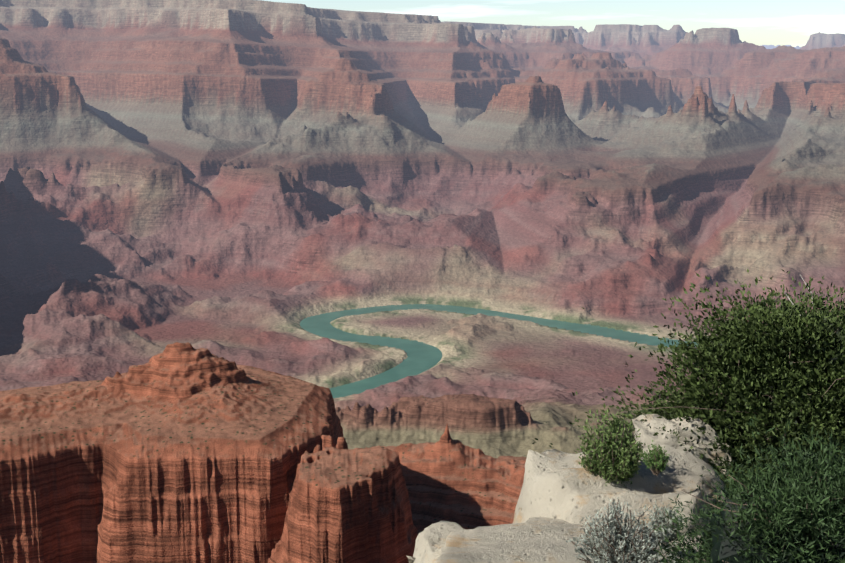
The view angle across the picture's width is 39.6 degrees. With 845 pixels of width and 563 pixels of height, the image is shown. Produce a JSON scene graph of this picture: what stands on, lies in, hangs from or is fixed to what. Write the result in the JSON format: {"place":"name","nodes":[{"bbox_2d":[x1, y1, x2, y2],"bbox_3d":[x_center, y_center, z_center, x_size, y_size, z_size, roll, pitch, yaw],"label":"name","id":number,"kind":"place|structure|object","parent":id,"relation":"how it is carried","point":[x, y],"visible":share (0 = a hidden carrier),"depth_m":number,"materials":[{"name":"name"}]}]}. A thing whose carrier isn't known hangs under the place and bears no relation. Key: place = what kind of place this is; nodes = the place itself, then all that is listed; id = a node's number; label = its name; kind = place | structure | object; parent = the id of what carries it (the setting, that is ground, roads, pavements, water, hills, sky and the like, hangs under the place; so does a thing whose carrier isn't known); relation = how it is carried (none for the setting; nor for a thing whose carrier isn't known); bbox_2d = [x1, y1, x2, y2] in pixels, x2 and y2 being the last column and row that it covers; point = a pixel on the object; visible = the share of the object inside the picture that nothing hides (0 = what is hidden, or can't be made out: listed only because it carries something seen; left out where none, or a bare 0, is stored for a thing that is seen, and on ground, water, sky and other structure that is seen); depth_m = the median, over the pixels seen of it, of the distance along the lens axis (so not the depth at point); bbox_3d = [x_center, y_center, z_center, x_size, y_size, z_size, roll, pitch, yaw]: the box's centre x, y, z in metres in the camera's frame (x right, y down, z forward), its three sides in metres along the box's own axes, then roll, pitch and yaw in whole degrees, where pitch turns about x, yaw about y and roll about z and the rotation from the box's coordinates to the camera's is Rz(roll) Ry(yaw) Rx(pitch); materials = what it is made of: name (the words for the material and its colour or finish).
{"place":"outdoors","nodes":[
{"label":"outdoors","id":0,"kind":"place"},
{"bbox_2d":[0,0,844,562],"bbox_3d":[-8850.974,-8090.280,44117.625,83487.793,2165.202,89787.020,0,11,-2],"label":"canyon terrain","id":1,"kind":"structure","parent":0,"point":[206,206],"depth_m":7558.25,"materials":[{"name":"red stone"}]},
{"bbox_2d":[300,304,697,397],"bbox_3d":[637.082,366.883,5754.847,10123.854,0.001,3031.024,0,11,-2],"label":"river","id":2,"kind":"structure","parent":0,"point":[421,357],"depth_m":6138.17,"materials":[{"name":"teal liquid"}]},
{"bbox_2d":[263,0,844,46],"label":"sky","id":3,"kind":"structure","parent":0,"point":[757,22],"materials":[{"name":"white"}]},
{"bbox_2d":[437,517,702,562],"bbox_3d":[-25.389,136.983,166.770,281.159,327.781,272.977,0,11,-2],"label":"rim ledge","id":4,"kind":"object","parent":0,"point":[536,539],"visible":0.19,"depth_m":8.30,"materials":[{"name":"stone"}]},
{"bbox_2d":[407,556,415,562],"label":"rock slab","id":5,"kind":"object","parent":4,"relation":"on","point":[411,559],"visible":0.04,"depth_m":8.79,"materials":[{"name":"stone"}]},
{"bbox_2d":[413,521,465,562],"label":"boulder","id":6,"kind":"object","parent":5,"relation":"on","point":[430,543],"visible":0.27,"depth_m":8.76,"materials":[{"name":"stone"}]},
{"bbox_2d":[512,445,728,534],"bbox_3d":[1.693,2.809,9.449,2.294,2.518,2.125,6,12,28],"label":"rock slab","id":7,"kind":"object","parent":4,"relation":"on","point":[567,487],"visible":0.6,"depth_m":9.47,"materials":[{"name":"stone"}]},
{"bbox_2d":[576,409,645,487],"bbox_3d":[1.523,1.365,9.545,0.604,0.716,0.637,0,11,-2],"label":"green shrub","id":8,"kind":"object","parent":7,"relation":"on","point":[620,458],"depth_m":9.23,"materials":[{"name":"green plant"}]},
{"bbox_2d":[640,440,669,474],"bbox_3d":[1.830,1.394,9.244,0.220,0.273,0.217,0,11,-2],"label":"small shrub","id":9,"kind":"object","parent":7,"relation":"on","point":[661,459],"depth_m":9.23,"materials":[{"name":"green plant"}]},
{"bbox_2d":[632,414,732,485],"bbox_3d":[2.304,1.765,10.720,0.757,1.009,0.848,-6,13,-30],"label":"rock","id":10,"kind":"object","parent":7,"relation":"on","point":[647,432],"visible":0.35,"depth_m":10.57,"materials":[{"name":"stone"}]},
{"bbox_2d":[566,496,685,562],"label":"sagebrush","id":11,"kind":"object","parent":4,"relation":"on","point":[617,546],"depth_m":7.18,"materials":[{"name":"grey plant"}]},
{"bbox_2d":[641,500,687,543],"bbox_3d":[1.660,1.669,8.057,0.338,0.288,0.333,0,11,-2],"label":"sagebrush","id":12,"kind":"object","parent":4,"relation":"on","point":[661,514],"depth_m":8.20,"materials":[{"name":"grey plant"}]},
{"bbox_2d":[532,269,844,505],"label":"bush","id":13,"kind":"object","parent":4,"relation":"on","point":[790,386],"depth_m":11.28,"materials":[{"name":"green plant"}]},
{"bbox_2d":[628,416,844,562],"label":"bush","id":14,"kind":"object","parent":4,"relation":"on","point":[748,539],"depth_m":6.15,"materials":[{"name":"green plant"}]},
{"bbox_2d":[784,275,813,315],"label":"dead branches","id":15,"kind":"object","parent":4,"relation":"on","point":[791,301],"visible":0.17,"depth_m":11.52,"materials":[{"name":"grey wood"}]}
]}

